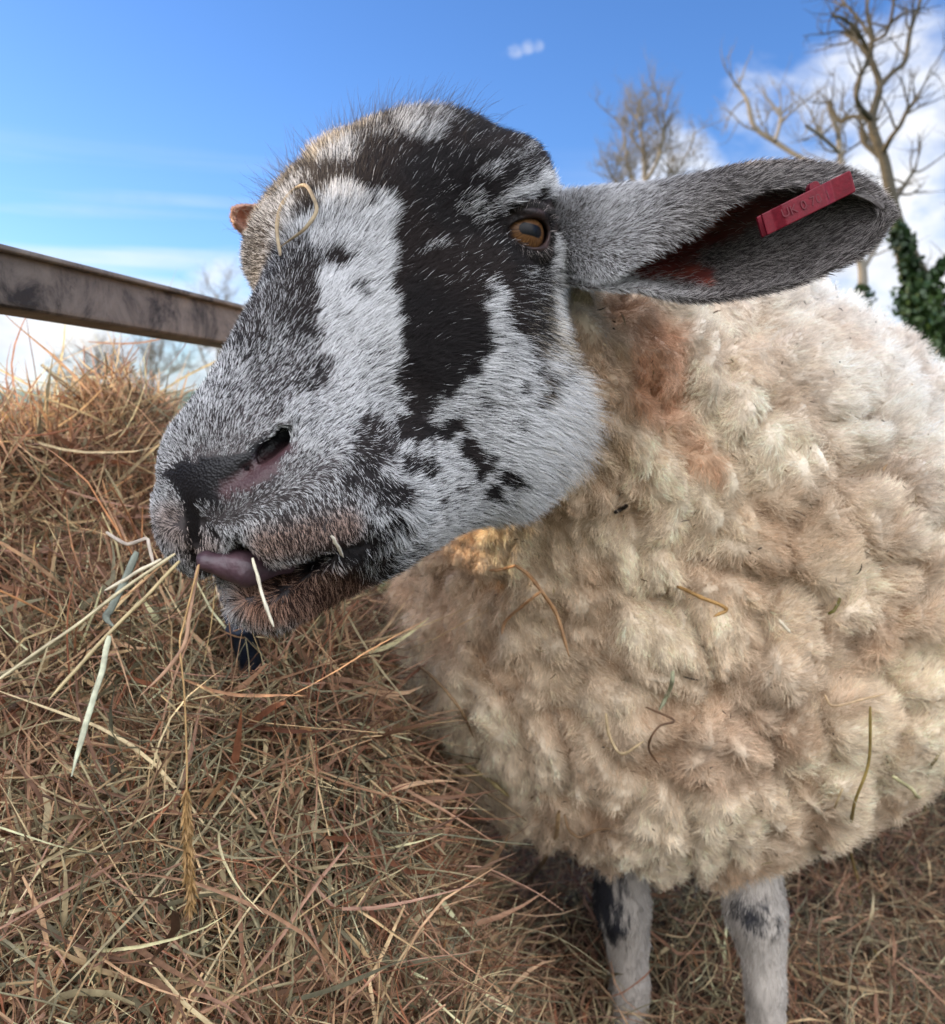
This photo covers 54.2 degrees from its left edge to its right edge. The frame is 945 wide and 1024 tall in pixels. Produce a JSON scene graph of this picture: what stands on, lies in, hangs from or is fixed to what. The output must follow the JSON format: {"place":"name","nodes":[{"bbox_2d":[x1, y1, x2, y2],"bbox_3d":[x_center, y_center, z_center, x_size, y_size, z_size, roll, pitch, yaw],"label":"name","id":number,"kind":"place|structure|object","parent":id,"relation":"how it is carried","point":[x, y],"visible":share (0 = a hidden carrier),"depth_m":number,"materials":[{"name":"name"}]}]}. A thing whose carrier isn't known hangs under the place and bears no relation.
{"place":"outdoors","nodes":[
{"label":"outdoors","id":0,"kind":"place"},
{"bbox_2d":[0,390,195,408],"bbox_3d":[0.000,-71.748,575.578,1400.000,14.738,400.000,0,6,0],"label":"hill","id":1,"kind":"structure","parent":0,"point":[34,392],"depth_m":461.35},
{"bbox_2d":[1,409,390,591],"bbox_3d":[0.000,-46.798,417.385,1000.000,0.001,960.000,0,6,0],"label":"ground","id":2,"kind":"structure","parent":0,"point":[376,586],"depth_m":3.95,"materials":[{"name":"brown soil"}]},
{"bbox_2d":[40,325,139,390],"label":"tree","id":3,"kind":"object","parent":2,"relation":"on","point":[95,361],"visible":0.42,"depth_m":59.53,"materials":[{"name":"grey plant"}]},
{"bbox_2d":[0,244,245,348],"bbox_3d":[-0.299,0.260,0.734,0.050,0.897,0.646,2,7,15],"label":"fence rail","id":4,"kind":"object","parent":2,"relation":"on","point":[37,286],"visible":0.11,"depth_m":0.70,"materials":[{"name":"wood"}]},
{"bbox_2d":[92,335,212,391],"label":"tree","id":5,"kind":"object","parent":2,"relation":"on","point":[155,353],"visible":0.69,"depth_m":54.62,"materials":[{"name":"grey plant"}]},
{"bbox_2d":[180,253,246,371],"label":"tree","id":6,"kind":"object","parent":2,"relation":"on","point":[206,347],"visible":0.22,"depth_m":45.32,"materials":[{"name":"grey plant"}]},
{"bbox_2d":[0,269,625,1023],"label":"hay heap","id":7,"kind":"object","parent":2,"relation":"on","point":[386,877],"visible":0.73,"depth_m":0.62,"materials":[{"name":"brown plant"}]},
{"bbox_2d":[205,814,240,1019],"bbox_3d":[-0.168,0.249,0.599,0.006,0.137,0.102,-4,7,-29],"label":"hay stalk","id":8,"kind":"object","parent":7,"relation":"on","point":[224,918],"visible":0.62,"depth_m":0.57,"materials":[{"name":"brown plant"}]},
{"bbox_2d":[165,702,314,981],"bbox_3d":[-0.160,0.229,0.614,0.195,0.176,0.020,6,9,42],"label":"hay stalk","id":9,"kind":"object","parent":7,"relation":"on","point":[266,896],"visible":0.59,"depth_m":0.58,"materials":[{"name":"brown plant"}]},
{"bbox_2d":[212,575,268,707],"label":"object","id":10,"kind":"object","parent":7,"relation":"on","point":[243,658],"visible":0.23,"depth_m":0.66,"materials":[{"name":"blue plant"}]},
{"bbox_2d":[450,755,508,796],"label":"hay stalk","id":11,"kind":"object","parent":7,"relation":"in","point":[489,780],"visible":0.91,"depth_m":0.83,"materials":[{"name":"brown plant"}]},
{"bbox_2d":[373,593,944,1023],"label":"hay litter","id":12,"kind":"object","parent":2,"relation":"on","point":[696,973],"visible":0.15,"depth_m":1.10,"materials":[{"name":"brown plant"}]},
{"bbox_2d":[455,769,526,820],"bbox_3d":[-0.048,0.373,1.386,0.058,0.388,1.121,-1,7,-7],"label":"hay stalk","id":13,"kind":"object","parent":12,"relation":"on","point":[497,799],"visible":0.55,"depth_m":0.83,"materials":[{"name":"brown plant"}]},
{"bbox_2d":[501,810,559,886],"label":"hay stalk","id":14,"kind":"object","parent":12,"relation":"on","point":[543,860],"visible":0.41,"depth_m":1.03,"materials":[{"name":"brown plant"}]},
{"bbox_2d":[148,76,944,1023],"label":"sheep","id":15,"kind":"object","parent":12,"relation":"on","point":[410,382],"visible":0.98,"depth_m":0.68},
{"bbox_2d":[0,553,175,679],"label":"hay stalk","id":16,"kind":"object","parent":15,"relation":"attached to","point":[90,614],"visible":1,"depth_m":0.39,"materials":[{"name":"beige plant"}]},
{"bbox_2d":[49,560,179,699],"bbox_3d":[-0.150,0.048,0.389,0.056,0.052,0.003,-5,8,-38],"label":"hay stalk","id":17,"kind":"object","parent":15,"relation":"on","point":[116,625],"visible":1,"depth_m":0.39,"materials":[{"name":"beige plant"}]},
{"bbox_2d":[102,551,138,626],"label":"dry grass","id":18,"kind":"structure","parent":15,"relation":"attached to","point":[113,603],"depth_m":0.40,"materials":[{"name":"beige plant"}]},
{"bbox_2d":[71,635,110,775],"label":"dry grass","id":19,"kind":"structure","parent":18,"relation":"attached to","point":[94,695],"depth_m":0.38,"materials":[{"name":"beige plant"}]},
{"bbox_2d":[106,531,154,565],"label":"hay stalk","id":20,"kind":"object","parent":15,"relation":"on","point":[114,537],"visible":1,"depth_m":0.42,"materials":[{"name":"beige plant"}]},
{"bbox_2d":[104,558,161,590],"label":"hay stalk","id":21,"kind":"object","parent":15,"relation":"on","point":[134,573],"visible":1,"depth_m":0.40,"materials":[{"name":"beige plant"}]},
{"bbox_2d":[140,566,199,695],"bbox_3d":[-0.126,0.050,0.390,0.028,0.052,0.007,-6,9,-41],"label":"hay stalk","id":22,"kind":"object","parent":15,"relation":"attached to","point":[174,659],"visible":1,"depth_m":0.39,"materials":[{"name":"beige plant"}]},
{"bbox_2d":[179,564,199,921],"bbox_3d":[-0.119,0.097,0.389,0.010,0.146,0.032,0,6,0],"label":"hay stalk","id":23,"kind":"object","parent":15,"relation":"hanging from","point":[188,850],"visible":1,"depth_m":0.38,"materials":[{"name":"brown plant"}]},
{"bbox_2d":[251,558,273,626],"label":"hay stalk","id":24,"kind":"object","parent":15,"relation":"hanging from","point":[265,604],"visible":1,"depth_m":0.39,"materials":[{"name":"beige plant"}]},
{"bbox_2d":[275,183,318,255],"bbox_3d":[-0.098,-0.159,0.502,0.020,0.046,0.054,-2,7,-19],"label":"grass loop","id":25,"kind":"object","parent":15,"relation":"on","point":[312,218],"depth_m":0.49,"materials":[{"name":"beige plant"}]},
{"bbox_2d":[330,535,343,557],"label":"hay stalk","id":26,"kind":"object","parent":15,"relation":"on","point":[336,544],"visible":1,"depth_m":0.40,"materials":[{"name":"beige plant"}]},
{"bbox_2d":[417,665,473,737],"bbox_3d":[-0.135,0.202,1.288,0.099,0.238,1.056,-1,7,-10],"label":"hay stalk","id":27,"kind":"object","parent":15,"relation":"on","point":[451,697],"visible":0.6,"depth_m":0.77,"materials":[{"name":"brown plant"}]},
{"bbox_2d":[489,564,568,655],"bbox_3d":[0.043,0.074,0.699,0.059,0.072,0.022,3,7,21],"label":"forked stem","id":28,"kind":"object","parent":15,"relation":"on","point":[539,588],"visible":1,"depth_m":0.70,"materials":[{"name":"brown plant"}]},
{"bbox_2d":[564,814,611,838],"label":"hay stalk","id":29,"kind":"object","parent":15,"relation":"on","point":[572,833],"visible":1,"depth_m":0.79,"materials":[{"name":"brown plant"}]},
{"bbox_2d":[614,504,627,513],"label":"twig","id":30,"kind":"object","parent":15,"relation":"on","point":[620,509],"visible":1,"depth_m":0.66,"materials":[{"name":"black plant"}]},
{"bbox_2d":[605,713,643,755],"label":"hay stalk","id":31,"kind":"object","parent":15,"relation":"on","point":[613,744],"visible":1,"depth_m":0.70,"materials":[{"name":"beige plant"}]},
{"bbox_2d":[646,706,674,765],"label":"hay stalk","id":32,"kind":"object","parent":15,"relation":"on","point":[657,728],"visible":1,"depth_m":0.70,"materials":[{"name":"brown plant"}]},
{"bbox_2d":[379,280,943,893],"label":"hay chaff","id":33,"kind":"object","parent":15,"relation":"on","point":[689,598],"visible":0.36,"depth_m":0.71,"materials":[{"name":"beige plant"}]},
{"bbox_2d":[659,671,674,709],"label":"dry grass","id":34,"kind":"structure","parent":15,"relation":"attached to","point":[669,689],"depth_m":0.69,"materials":[{"name":"beige plant"}]},
{"bbox_2d":[676,586,727,616],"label":"twig","id":35,"kind":"object","parent":15,"relation":"on","point":[701,597],"visible":1,"depth_m":0.68,"materials":[{"name":"brown plant"}]},
{"bbox_2d":[778,619,790,633],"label":"hay stalk","id":36,"kind":"object","parent":15,"relation":"on","point":[784,626],"visible":1,"depth_m":0.69,"materials":[{"name":"beige plant"}]},
{"bbox_2d":[756,171,855,237],"bbox_3d":[0.181,-0.167,0.501,0.050,0.033,0.017,0,6,0],"label":"ear tag","id":37,"kind":"object","parent":15,"relation":"attached to","point":[815,196],"visible":1,"depth_m":0.49,"materials":[{"name":"red plastic"}]},
{"bbox_2d":[827,597,840,614],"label":"dry grass","id":38,"kind":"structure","parent":15,"relation":"on","point":[835,607],"depth_m":0.70,"materials":[{"name":"plant"}]},
{"bbox_2d":[834,788,843,808],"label":"hay stalk","id":39,"kind":"object","parent":15,"relation":"on","point":[838,797],"visible":1,"depth_m":0.73,"materials":[{"name":"beige plant"}]},
{"bbox_2d":[824,693,884,706],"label":"hay stalk","id":40,"kind":"object","parent":15,"relation":"on","point":[850,702],"visible":1,"depth_m":0.71,"materials":[{"name":"beige plant"}]},
{"bbox_2d":[849,707,921,1019],"bbox_3d":[0.467,0.359,1.029,0.087,0.492,0.680,3,7,24],"label":"hay stalk","id":41,"kind":"object","parent":15,"relation":"hanging from","point":[861,786],"visible":0.7,"depth_m":0.74,"materials":[{"name":"brown plant"}]},
{"bbox_2d":[892,775,929,798],"bbox_3d":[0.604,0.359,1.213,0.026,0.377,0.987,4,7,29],"label":"hay stalk","id":42,"kind":"object","parent":15,"relation":"on","point":[908,786],"visible":0.81,"depth_m":0.78,"materials":[{"name":"beige plant"}]},
{"bbox_2d":[899,749,941,858],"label":"hay stalk","id":43,"kind":"object","parent":15,"relation":"attached to","point":[932,765],"visible":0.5,"depth_m":0.82,"materials":[{"name":"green plant"}]},
{"bbox_2d":[784,850,829,922],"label":"hay stalk","id":44,"kind":"object","parent":12,"relation":"on","point":[795,907],"visible":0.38,"depth_m":1.29,"materials":[{"name":"brown plant"}]},
{"bbox_2d":[814,843,851,1004],"bbox_3d":[0.445,0.432,1.114,0.037,0.322,0.585,3,7,24],"label":"hay stalk","id":45,"kind":"object","parent":12,"relation":"on","point":[834,866],"visible":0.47,"depth_m":1.22,"materials":[{"name":"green plant"}]},
{"bbox_2d":[817,985,869,1015],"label":"hay stalk","id":46,"kind":"object","parent":12,"relation":"on","point":[837,1005],"visible":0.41,"depth_m":1.06,"materials":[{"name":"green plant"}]},
{"bbox_2d":[586,47,742,184],"bbox_3d":[5.054,-6.753,24.425,4.620,10.240,3.838,0,6,0],"label":"bushy bare tree","id":47,"kind":"object","parent":2,"relation":"on","point":[642,150],"visible":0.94,"depth_m":23.86,"materials":[{"name":"grey plant"}]},
{"bbox_2d":[711,32,931,311],"bbox_3d":[4.187,-3.297,11.534,2.018,5.401,2.215,-2,7,-18],"label":"leaning tree","id":48,"kind":"object","parent":2,"relation":"on","point":[862,285],"visible":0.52,"depth_m":11.07,"materials":[{"name":"brown plant"}]},
{"bbox_2d":[801,0,944,363],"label":"ivy clad tree","id":49,"kind":"object","parent":2,"relation":"on","point":[919,302],"visible":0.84,"depth_m":8.83,"materials":[{"name":"brown plant"}]},
{"bbox_2d":[0,0,944,390],"label":"sky","id":50,"kind":"structure","parent":0,"point":[128,128],"materials":[{"name":"blue"}]}
]}

